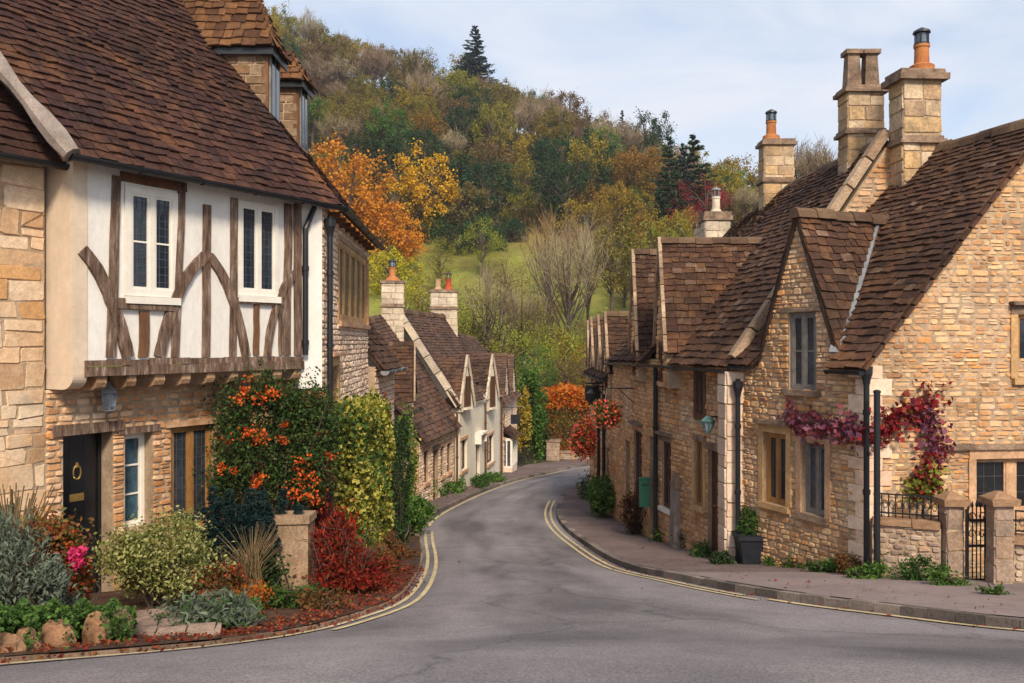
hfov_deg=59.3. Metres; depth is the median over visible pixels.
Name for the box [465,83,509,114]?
tree
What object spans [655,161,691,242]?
fir tree
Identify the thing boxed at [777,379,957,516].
vine
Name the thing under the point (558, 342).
tree
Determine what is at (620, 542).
pavement
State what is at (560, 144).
tree
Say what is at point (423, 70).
tree
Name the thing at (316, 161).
tree
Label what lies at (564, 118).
tree
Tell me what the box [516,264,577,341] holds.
tree
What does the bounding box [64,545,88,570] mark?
rose bloom
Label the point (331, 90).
tree
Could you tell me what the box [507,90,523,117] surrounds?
tree
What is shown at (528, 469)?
pavement
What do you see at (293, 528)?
stone pillar
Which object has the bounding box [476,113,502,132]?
tree
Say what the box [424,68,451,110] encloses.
tree
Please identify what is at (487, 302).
tree
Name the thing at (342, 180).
tree
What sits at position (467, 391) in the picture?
window
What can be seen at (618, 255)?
tree
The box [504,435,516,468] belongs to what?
bay window
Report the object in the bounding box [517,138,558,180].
tree
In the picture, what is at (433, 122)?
tree
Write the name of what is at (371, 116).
tree
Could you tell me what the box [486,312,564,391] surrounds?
tree
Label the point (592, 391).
lantern
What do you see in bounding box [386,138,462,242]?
tree
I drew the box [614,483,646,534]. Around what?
shrub
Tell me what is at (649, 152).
tree
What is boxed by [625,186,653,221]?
tree
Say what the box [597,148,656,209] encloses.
tree
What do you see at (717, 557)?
plant
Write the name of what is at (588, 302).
tree
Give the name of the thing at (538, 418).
tree
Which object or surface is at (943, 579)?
plant
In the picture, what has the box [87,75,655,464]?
hillside
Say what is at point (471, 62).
fir tree
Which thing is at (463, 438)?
window
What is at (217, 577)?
shrub
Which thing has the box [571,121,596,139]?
tree
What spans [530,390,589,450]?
hedge
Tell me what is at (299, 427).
firethorn
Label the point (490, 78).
tree
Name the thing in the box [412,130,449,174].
tree
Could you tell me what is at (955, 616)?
kerb
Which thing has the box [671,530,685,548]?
plant
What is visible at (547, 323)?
tree
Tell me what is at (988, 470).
window
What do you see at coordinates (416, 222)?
tree
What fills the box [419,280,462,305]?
tree
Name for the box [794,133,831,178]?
tree
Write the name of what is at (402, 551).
shrub
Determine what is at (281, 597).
plant
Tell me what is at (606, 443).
window
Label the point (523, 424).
creeper
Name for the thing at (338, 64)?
tree
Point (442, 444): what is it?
window
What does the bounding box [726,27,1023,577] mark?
gabled stone house
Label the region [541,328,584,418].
tree
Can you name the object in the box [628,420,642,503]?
window
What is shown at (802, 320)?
window
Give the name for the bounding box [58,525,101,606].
shrub
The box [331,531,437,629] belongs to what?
road line
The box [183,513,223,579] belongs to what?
spurge
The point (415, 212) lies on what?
tree
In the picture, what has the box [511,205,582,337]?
tree
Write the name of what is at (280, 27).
tree
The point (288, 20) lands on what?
tree
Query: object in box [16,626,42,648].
boulder
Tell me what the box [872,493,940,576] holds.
garden wall
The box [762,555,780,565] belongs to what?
plant
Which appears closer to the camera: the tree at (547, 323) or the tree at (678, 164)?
the tree at (547, 323)
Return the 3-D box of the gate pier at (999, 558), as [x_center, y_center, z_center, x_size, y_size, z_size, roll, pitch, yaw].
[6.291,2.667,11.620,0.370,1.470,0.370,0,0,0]
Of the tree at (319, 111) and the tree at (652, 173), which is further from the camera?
the tree at (319, 111)
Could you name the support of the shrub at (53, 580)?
on the flower bed
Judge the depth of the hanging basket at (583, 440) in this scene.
23.87 m
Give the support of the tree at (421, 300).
on the hillside
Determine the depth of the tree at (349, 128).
122.10 m
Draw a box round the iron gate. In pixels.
[965,500,985,579]
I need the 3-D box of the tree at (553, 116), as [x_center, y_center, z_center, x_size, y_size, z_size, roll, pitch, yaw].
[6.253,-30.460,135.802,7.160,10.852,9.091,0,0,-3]
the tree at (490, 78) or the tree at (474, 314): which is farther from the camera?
the tree at (490, 78)
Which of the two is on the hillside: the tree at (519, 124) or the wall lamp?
the tree at (519, 124)
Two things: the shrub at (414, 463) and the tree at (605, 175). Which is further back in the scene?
the tree at (605, 175)
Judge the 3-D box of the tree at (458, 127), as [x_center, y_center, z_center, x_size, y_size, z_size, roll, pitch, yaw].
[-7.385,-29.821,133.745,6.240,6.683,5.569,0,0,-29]
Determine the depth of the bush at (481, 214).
102.96 m
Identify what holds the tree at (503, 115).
on the hillside
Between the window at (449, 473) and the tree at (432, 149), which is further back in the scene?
the tree at (432, 149)
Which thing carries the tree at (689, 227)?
on the hillside
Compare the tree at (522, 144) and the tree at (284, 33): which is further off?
the tree at (284, 33)
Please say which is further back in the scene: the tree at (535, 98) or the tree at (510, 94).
the tree at (535, 98)
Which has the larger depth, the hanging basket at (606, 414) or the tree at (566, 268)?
the tree at (566, 268)
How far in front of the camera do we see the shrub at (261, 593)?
9.59 m
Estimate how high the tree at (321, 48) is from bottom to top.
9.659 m
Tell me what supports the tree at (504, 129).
on the hillside
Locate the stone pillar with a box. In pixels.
[273,510,316,589]
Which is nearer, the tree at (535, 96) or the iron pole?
the iron pole
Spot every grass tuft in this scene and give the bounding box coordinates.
[0,483,55,601]
[213,522,287,592]
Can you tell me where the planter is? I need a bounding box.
[731,530,764,563]
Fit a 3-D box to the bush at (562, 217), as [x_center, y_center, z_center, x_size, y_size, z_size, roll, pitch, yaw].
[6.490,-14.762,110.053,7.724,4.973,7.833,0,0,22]
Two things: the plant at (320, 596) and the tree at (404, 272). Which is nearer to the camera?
the plant at (320, 596)
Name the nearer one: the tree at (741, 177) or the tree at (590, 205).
the tree at (590, 205)
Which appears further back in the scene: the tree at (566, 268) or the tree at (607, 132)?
the tree at (607, 132)
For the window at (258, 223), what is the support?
in the timber framed house at (193, 196)
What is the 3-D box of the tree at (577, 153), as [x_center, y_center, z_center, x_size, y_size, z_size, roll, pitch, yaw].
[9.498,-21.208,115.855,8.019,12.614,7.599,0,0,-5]
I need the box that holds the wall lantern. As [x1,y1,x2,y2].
[101,376,116,413]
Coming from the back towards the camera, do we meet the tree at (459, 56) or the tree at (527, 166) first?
the tree at (459, 56)
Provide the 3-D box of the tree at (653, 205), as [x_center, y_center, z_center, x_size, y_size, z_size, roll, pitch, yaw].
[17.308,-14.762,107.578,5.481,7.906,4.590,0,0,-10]
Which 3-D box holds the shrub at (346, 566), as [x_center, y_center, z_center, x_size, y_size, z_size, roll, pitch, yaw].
[-2.049,2.617,11.422,1.425,1.378,1.824,0,0,0]
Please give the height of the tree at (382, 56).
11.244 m
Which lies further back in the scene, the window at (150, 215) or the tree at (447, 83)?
the tree at (447, 83)
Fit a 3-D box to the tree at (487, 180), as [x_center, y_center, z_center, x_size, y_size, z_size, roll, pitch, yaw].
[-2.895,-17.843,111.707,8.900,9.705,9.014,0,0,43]
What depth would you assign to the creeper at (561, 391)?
52.13 m
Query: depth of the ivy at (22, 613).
6.72 m
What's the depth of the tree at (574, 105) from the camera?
159.95 m
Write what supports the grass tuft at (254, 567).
on the flower bed
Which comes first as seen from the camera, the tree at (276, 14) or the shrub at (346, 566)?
the shrub at (346, 566)
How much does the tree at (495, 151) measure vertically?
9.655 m
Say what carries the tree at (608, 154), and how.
on the hillside
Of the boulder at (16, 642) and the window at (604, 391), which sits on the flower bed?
the boulder at (16, 642)
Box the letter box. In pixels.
[638,477,650,506]
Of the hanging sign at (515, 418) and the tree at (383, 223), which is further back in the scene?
the tree at (383, 223)
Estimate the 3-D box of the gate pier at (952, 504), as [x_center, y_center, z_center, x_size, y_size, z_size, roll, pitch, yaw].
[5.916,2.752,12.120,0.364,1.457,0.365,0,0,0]
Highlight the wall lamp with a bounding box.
[701,416,717,432]
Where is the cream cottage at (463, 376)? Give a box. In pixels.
[380,259,502,488]
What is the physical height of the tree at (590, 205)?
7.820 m
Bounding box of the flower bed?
[0,536,420,655]
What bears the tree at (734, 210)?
on the hillside
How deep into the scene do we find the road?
7.53 m
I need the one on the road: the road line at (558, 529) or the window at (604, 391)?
the road line at (558, 529)
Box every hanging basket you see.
[567,409,599,463]
[591,388,634,430]
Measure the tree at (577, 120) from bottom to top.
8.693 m
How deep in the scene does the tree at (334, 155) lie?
117.57 m
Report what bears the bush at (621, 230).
on the hillside
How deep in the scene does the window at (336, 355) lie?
15.00 m
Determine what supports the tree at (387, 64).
on the hillside
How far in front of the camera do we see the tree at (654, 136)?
147.63 m
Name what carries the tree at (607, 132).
on the hillside
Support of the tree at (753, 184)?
on the hillside
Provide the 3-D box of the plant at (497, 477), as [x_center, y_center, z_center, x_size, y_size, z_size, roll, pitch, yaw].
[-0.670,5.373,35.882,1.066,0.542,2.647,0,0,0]
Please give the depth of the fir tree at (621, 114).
167.89 m
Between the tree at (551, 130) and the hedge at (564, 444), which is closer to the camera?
the hedge at (564, 444)
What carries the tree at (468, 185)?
on the hillside
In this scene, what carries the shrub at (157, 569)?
on the flower bed
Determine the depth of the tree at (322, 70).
145.06 m
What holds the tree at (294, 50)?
on the hillside
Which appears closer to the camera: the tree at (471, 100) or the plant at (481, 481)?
the plant at (481, 481)
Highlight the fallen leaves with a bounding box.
[0,470,1018,662]
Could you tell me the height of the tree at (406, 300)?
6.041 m
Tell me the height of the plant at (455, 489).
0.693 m
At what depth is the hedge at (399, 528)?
18.29 m
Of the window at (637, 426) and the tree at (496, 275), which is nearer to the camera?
the window at (637, 426)
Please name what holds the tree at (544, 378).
on the hillside
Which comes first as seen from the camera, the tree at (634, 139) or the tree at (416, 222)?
the tree at (416, 222)
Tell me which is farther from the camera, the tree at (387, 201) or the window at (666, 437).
the tree at (387, 201)
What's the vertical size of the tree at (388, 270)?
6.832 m
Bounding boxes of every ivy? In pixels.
[0,596,137,650]
[333,387,395,552]
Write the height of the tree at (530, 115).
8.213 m
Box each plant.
[147,582,266,628]
[235,594,268,622]
[243,583,310,608]
[271,580,334,608]
[293,584,351,610]
[405,546,422,558]
[430,472,441,495]
[434,478,452,496]
[446,474,466,493]
[469,471,493,488]
[485,469,507,482]
[572,469,593,498]
[643,527,666,541]
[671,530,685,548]
[689,539,712,557]
[706,548,736,564]
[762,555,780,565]
[772,553,801,568]
[801,557,839,572]
[831,549,862,574]
[843,559,893,578]
[884,552,953,580]
[921,565,977,585]
[974,582,1015,594]
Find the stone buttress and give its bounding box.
[669,472,681,547]
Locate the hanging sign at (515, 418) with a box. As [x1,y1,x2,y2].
[503,407,522,423]
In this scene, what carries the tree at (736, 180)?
on the hillside
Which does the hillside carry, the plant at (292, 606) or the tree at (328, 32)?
the tree at (328, 32)
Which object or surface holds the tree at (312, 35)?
on the hillside
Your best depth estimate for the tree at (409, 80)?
155.10 m
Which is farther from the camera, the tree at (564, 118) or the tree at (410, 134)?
the tree at (564, 118)
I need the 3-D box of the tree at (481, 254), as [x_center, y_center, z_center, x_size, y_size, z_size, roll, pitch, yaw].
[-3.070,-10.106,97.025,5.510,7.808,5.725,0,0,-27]
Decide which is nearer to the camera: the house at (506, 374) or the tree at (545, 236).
the house at (506, 374)
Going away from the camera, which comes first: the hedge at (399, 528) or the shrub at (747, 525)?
the shrub at (747, 525)
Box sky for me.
[263,0,1023,184]
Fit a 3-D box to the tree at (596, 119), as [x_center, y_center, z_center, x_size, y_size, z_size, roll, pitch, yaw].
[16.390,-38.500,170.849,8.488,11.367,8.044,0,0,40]
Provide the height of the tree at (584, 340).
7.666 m
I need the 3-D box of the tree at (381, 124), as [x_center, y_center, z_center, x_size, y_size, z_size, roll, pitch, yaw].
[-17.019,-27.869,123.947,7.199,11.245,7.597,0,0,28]
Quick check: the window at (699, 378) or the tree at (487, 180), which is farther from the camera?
the tree at (487, 180)
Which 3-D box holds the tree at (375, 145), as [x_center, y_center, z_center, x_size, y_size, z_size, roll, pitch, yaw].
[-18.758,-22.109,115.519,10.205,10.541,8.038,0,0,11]
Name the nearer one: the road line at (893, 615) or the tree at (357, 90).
the road line at (893, 615)
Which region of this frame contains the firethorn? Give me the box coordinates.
[191,358,356,566]
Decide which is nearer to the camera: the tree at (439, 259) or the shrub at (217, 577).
the shrub at (217, 577)
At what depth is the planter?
14.66 m
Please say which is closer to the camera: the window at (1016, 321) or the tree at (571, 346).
the window at (1016, 321)
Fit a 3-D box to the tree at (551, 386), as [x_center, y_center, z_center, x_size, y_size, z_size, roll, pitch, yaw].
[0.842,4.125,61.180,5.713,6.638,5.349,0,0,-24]
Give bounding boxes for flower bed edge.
[0,539,422,662]
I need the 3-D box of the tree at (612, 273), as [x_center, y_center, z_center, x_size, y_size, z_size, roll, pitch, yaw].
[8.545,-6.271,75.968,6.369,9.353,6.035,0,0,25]
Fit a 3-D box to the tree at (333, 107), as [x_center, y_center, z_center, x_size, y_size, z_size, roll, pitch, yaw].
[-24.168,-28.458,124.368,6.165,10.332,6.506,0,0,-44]
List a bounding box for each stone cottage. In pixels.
[368,318,407,499]
[369,315,461,501]
[385,341,423,518]
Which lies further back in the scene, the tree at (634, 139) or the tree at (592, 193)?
the tree at (634, 139)
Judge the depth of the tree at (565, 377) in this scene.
56.82 m
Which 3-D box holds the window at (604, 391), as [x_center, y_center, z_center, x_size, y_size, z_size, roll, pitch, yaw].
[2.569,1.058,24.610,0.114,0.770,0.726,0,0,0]
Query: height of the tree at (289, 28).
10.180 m
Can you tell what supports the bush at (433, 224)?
on the hillside
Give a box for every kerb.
[415,464,589,538]
[556,484,1023,628]
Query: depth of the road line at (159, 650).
6.63 m
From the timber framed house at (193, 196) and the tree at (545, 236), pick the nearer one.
the timber framed house at (193, 196)
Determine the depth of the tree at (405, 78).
151.24 m
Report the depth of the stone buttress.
17.76 m
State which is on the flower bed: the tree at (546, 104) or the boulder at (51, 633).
the boulder at (51, 633)
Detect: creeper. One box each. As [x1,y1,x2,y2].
[311,440,334,574]
[517,380,532,464]
[533,381,589,413]
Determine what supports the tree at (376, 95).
on the hillside
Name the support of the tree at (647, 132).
on the hillside
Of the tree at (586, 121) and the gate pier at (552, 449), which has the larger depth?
the tree at (586, 121)
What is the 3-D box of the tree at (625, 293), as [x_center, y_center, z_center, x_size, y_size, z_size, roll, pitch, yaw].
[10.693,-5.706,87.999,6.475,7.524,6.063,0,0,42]
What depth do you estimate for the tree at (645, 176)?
114.05 m
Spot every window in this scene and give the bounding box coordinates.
[118,424,160,535]
[123,185,180,304]
[165,417,220,540]
[237,200,280,302]
[333,352,344,412]
[337,237,370,328]
[423,446,430,486]
[440,442,445,479]
[446,439,452,475]
[460,434,468,474]
[464,376,472,409]
[487,430,494,467]
[489,376,496,409]
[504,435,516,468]
[603,366,607,394]
[605,440,608,474]
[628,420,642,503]
[630,342,635,379]
[655,431,672,514]
[657,342,663,386]
[690,433,705,513]
[693,366,705,419]
[753,419,791,513]
[780,307,821,396]
[795,435,831,524]
[968,449,1023,518]
[1009,301,1023,384]
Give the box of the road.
[0,466,1023,682]
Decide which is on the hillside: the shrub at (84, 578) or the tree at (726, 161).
the tree at (726, 161)
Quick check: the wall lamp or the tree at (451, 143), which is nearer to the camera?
the wall lamp
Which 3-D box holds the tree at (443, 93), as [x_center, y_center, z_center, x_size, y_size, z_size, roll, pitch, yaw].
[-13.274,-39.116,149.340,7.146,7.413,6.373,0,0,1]
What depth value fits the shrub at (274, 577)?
10.57 m
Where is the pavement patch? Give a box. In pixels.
[683,571,1023,616]
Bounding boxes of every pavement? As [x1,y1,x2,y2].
[402,459,589,533]
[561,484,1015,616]
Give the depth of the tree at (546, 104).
144.47 m
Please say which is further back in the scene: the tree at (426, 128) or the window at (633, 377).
the tree at (426, 128)
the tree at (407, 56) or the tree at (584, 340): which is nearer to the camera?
the tree at (584, 340)
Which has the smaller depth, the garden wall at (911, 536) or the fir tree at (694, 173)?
the garden wall at (911, 536)
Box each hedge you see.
[384,415,410,551]
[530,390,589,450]
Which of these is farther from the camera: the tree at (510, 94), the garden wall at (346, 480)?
the tree at (510, 94)
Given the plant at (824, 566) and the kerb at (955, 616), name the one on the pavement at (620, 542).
the plant at (824, 566)
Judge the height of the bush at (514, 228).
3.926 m
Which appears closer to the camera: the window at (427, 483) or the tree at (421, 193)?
the window at (427, 483)
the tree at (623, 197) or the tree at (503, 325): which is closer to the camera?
the tree at (503, 325)
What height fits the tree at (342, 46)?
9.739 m
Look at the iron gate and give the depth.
11.94 m
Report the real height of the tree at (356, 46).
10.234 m
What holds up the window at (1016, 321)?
in the gabled stone house at (904, 282)
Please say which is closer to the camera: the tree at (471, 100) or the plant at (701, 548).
the plant at (701, 548)
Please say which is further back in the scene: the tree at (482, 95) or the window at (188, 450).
the tree at (482, 95)
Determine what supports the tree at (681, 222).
on the hillside
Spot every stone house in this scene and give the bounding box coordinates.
[0,51,80,568]
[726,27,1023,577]
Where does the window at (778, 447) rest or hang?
in the gabled stone house at (904, 282)
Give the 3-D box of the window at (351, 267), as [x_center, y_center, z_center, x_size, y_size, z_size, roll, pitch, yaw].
[-3.055,-1.004,17.286,0.195,1.496,4.455,0,0,-3]
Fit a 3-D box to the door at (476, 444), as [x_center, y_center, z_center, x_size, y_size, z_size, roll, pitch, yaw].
[-1.402,4.714,35.131,0.410,2.007,1.098,0,0,0]
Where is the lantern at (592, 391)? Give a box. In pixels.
[585,382,603,404]
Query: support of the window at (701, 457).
in the stone terrace house at (699, 302)
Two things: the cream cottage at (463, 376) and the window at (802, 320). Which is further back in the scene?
the cream cottage at (463, 376)
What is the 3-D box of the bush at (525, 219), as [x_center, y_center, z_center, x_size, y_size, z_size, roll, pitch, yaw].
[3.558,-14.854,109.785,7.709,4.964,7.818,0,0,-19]
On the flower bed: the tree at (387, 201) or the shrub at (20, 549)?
the shrub at (20, 549)
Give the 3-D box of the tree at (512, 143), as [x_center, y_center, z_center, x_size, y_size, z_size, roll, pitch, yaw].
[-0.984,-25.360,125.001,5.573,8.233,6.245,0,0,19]
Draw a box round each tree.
[264,3,287,38]
[268,0,303,44]
[271,14,283,37]
[277,12,297,47]
[281,29,301,48]
[281,31,309,67]
[287,35,319,74]
[290,7,325,41]
[293,20,331,41]
[296,37,337,87]
[298,53,335,88]
[303,25,331,51]
[304,65,329,104]
[308,94,334,151]
[308,95,336,141]
[309,130,396,252]
[310,148,326,174]
[313,108,364,148]
[315,99,358,159]
[316,46,357,85]
[317,31,356,63]
[317,145,351,178]
[317,155,363,211]
[319,50,366,88]
[321,38,364,85]
[323,29,355,66]
[323,75,347,103]
[323,85,357,121]
[335,97,377,145]
[335,158,372,218]
[335,195,430,279]
[337,127,407,187]
[339,38,376,86]
[342,95,408,162]
[344,73,379,106]
[348,37,394,88]
[351,179,391,212]
[355,43,396,89]
[356,96,391,138]
[358,85,393,134]
[362,95,414,171]
[365,209,426,267]
[368,246,419,299]
[368,246,429,306]
[369,72,407,112]
[374,43,413,82]
[374,284,426,313]
[377,69,410,103]
[384,120,451,185]
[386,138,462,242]
[388,45,441,87]
[391,77,438,122]
[392,201,439,237]
[393,171,442,217]
[395,47,418,67]
[398,72,420,101]
[401,61,438,90]
[402,61,442,105]
[404,108,449,156]
[404,261,476,326]
[407,89,441,130]
[411,109,443,138]
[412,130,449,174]
[414,85,449,111]
[417,236,460,286]
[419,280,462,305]
[423,155,462,200]
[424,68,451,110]
[424,153,493,207]
[426,283,509,352]
[428,181,494,228]
[430,93,481,135]
[431,67,481,109]
[434,71,457,111]
[438,126,467,161]
[440,103,498,153]
[441,50,487,87]
[441,118,475,152]
[446,81,493,130]
[449,25,508,100]
[449,148,493,183]
[453,216,506,275]
[456,259,523,352]
[457,78,508,102]
[457,274,564,376]
[457,292,507,342]
[459,156,530,220]
[459,309,531,398]
[462,70,495,119]
[463,135,518,196]
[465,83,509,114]
[467,95,518,166]
[475,250,539,312]
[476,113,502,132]
[478,77,527,123]
[479,81,519,118]
[485,121,534,188]
[485,130,522,167]
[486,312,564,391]
[488,103,520,142]
[490,274,550,352]
[491,117,513,142]
[493,158,539,206]
[497,191,548,225]
[504,317,587,435]
[506,88,544,154]
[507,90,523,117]
[507,94,528,131]
[510,288,595,386]
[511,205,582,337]
[512,124,568,161]
[514,319,582,412]
[515,339,561,388]
[515,342,583,449]
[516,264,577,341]
[516,356,551,463]
[516,367,562,424]
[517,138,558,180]
[517,199,627,375]
[519,99,541,134]
[520,87,550,125]
[520,322,585,404]
[525,85,565,126]
[525,89,552,135]
[525,158,596,235]
[529,100,576,152]
[532,132,586,183]
[534,152,580,211]
[537,318,586,418]
[539,235,579,297]
[540,89,592,134]
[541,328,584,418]
[543,105,574,146]
[543,350,585,409]
[549,129,584,160]
[551,306,611,381]
[552,94,579,140]
[554,197,620,253]
[555,199,618,325]
[560,114,590,147]
[562,128,615,196]
[562,345,588,387]
[568,176,613,230]
[570,153,619,206]
[571,110,592,128]
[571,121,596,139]
[572,123,616,165]
[575,212,643,310]
[576,121,630,162]
[579,143,623,200]
[588,108,615,131]
[591,110,623,136]
[591,250,629,307]
[594,180,662,265]
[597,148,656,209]
[599,125,629,147]
[601,116,644,154]
[608,235,642,276]
[611,144,672,204]
[616,212,688,278]
[617,170,652,197]
[618,110,626,130]
[619,160,667,186]
[620,211,677,252]
[622,106,676,155]
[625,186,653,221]
[626,122,659,145]
[639,135,697,245]
[639,142,665,162]
[640,190,663,212]
[643,145,673,193]
[653,201,697,246]
[655,142,705,187]
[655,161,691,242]
[657,134,732,226]
[661,141,679,156]
[665,173,730,229]
[670,143,696,223]
[675,138,712,168]
[683,211,698,235]
[695,155,757,220]
[701,152,758,206]
[706,163,756,225]
[720,186,749,223]
[731,182,758,213]
[746,179,758,209]
[747,177,757,207]
[794,132,837,176]
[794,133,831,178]
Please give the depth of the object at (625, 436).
21.82 m
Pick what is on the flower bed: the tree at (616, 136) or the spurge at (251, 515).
the spurge at (251, 515)
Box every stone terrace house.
[582,311,655,515]
[602,49,890,562]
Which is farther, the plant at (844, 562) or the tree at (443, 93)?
the tree at (443, 93)
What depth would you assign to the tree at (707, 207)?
77.92 m
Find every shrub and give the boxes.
[0,502,106,603]
[0,504,62,606]
[8,552,86,606]
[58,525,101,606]
[85,501,242,608]
[189,560,254,600]
[223,578,278,608]
[242,541,295,595]
[292,495,404,594]
[371,529,408,574]
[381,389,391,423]
[394,396,420,499]
[534,404,550,459]
[584,469,615,518]
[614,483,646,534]
[735,505,762,535]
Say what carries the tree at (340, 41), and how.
on the hillside
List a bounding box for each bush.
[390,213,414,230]
[400,213,448,239]
[426,220,486,254]
[448,208,518,251]
[488,215,537,242]
[510,201,564,231]
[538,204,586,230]
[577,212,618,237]
[611,209,657,247]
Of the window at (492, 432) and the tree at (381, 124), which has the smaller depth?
the window at (492, 432)
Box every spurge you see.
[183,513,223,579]
[200,484,270,585]
[205,491,270,571]
[243,487,304,589]
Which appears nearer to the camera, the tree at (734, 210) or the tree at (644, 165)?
the tree at (734, 210)
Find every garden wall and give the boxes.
[334,414,380,506]
[559,450,589,458]
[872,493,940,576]
[1013,510,1023,582]
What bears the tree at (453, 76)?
on the hillside
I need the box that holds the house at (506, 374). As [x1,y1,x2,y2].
[461,334,521,472]
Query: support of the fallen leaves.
on the road
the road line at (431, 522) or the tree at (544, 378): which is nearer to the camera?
the road line at (431, 522)
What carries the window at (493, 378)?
in the cream cottage at (463, 376)
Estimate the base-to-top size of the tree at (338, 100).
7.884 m
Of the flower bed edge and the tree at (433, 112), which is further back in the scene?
the tree at (433, 112)
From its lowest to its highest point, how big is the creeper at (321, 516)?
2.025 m
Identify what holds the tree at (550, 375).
on the hillside
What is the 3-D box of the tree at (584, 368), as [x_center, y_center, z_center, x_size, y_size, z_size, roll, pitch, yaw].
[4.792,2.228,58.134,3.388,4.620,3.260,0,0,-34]
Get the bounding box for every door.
[51,420,125,593]
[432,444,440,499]
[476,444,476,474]
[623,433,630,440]
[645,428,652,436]
[702,440,717,555]
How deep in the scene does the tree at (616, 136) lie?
131.95 m
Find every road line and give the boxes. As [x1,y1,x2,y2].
[0,629,319,663]
[319,531,428,628]
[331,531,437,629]
[428,470,564,525]
[544,501,755,599]
[549,501,742,594]
[768,599,1023,629]
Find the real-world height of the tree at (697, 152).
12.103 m
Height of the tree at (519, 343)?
9.677 m
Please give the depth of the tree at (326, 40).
165.74 m
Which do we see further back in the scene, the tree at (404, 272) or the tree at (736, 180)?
the tree at (736, 180)
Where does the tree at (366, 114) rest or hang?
on the hillside
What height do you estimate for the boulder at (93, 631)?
0.427 m
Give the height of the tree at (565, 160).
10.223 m
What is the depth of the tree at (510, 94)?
151.00 m
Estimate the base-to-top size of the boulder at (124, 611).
0.428 m
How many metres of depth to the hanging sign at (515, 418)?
40.57 m
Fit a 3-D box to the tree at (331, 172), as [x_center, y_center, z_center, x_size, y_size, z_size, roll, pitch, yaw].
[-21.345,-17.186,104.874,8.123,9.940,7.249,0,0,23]
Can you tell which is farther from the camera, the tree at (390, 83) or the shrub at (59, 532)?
the tree at (390, 83)
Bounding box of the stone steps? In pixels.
[134,606,221,645]
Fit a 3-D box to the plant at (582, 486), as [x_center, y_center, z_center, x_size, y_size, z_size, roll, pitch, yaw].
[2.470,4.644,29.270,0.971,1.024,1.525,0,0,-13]
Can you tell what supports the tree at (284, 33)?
on the hillside
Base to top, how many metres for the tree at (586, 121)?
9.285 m
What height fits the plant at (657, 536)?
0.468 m
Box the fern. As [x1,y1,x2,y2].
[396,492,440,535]
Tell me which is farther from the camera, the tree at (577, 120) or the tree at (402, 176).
the tree at (577, 120)
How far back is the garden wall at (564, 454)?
51.98 m
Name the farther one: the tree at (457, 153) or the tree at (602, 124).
the tree at (602, 124)
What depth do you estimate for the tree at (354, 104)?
131.28 m
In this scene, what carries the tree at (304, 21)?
on the hillside
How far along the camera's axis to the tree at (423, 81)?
144.86 m
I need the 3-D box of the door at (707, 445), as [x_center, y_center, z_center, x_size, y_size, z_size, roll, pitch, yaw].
[3.699,2.919,16.292,0.215,2.183,0.745,0,0,-12]
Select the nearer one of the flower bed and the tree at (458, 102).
the flower bed
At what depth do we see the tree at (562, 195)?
107.45 m
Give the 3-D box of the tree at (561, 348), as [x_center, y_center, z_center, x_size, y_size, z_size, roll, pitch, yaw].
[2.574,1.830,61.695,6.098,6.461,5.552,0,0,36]
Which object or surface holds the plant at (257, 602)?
on the flower bed
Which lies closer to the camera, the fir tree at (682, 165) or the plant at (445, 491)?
the plant at (445, 491)
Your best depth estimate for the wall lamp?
15.71 m
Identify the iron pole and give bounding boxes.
[873,390,882,577]
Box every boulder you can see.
[0,632,29,652]
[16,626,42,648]
[38,619,76,652]
[82,610,110,649]
[111,606,133,647]
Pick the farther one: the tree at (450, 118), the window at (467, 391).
the tree at (450, 118)
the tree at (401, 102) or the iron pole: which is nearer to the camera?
the iron pole
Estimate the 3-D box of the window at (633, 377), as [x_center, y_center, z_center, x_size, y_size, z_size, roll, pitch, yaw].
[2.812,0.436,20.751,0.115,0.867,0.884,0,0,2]
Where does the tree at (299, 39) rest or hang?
on the hillside
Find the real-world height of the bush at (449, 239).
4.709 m
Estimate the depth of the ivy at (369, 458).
14.44 m
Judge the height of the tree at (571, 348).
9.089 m
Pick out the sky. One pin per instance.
(716, 67)
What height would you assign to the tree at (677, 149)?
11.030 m
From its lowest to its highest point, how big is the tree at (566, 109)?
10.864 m
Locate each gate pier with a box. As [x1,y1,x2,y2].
[545,439,560,460]
[932,491,971,577]
[978,491,1020,583]
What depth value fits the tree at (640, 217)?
88.89 m
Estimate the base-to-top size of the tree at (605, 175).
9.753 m
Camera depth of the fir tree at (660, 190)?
102.83 m
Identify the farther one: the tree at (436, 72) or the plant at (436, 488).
the tree at (436, 72)
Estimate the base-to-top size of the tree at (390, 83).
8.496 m
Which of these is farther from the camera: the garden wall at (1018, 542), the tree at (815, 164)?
the tree at (815, 164)
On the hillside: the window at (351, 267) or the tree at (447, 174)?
the tree at (447, 174)
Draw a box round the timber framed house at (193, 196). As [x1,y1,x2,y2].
[0,0,384,597]

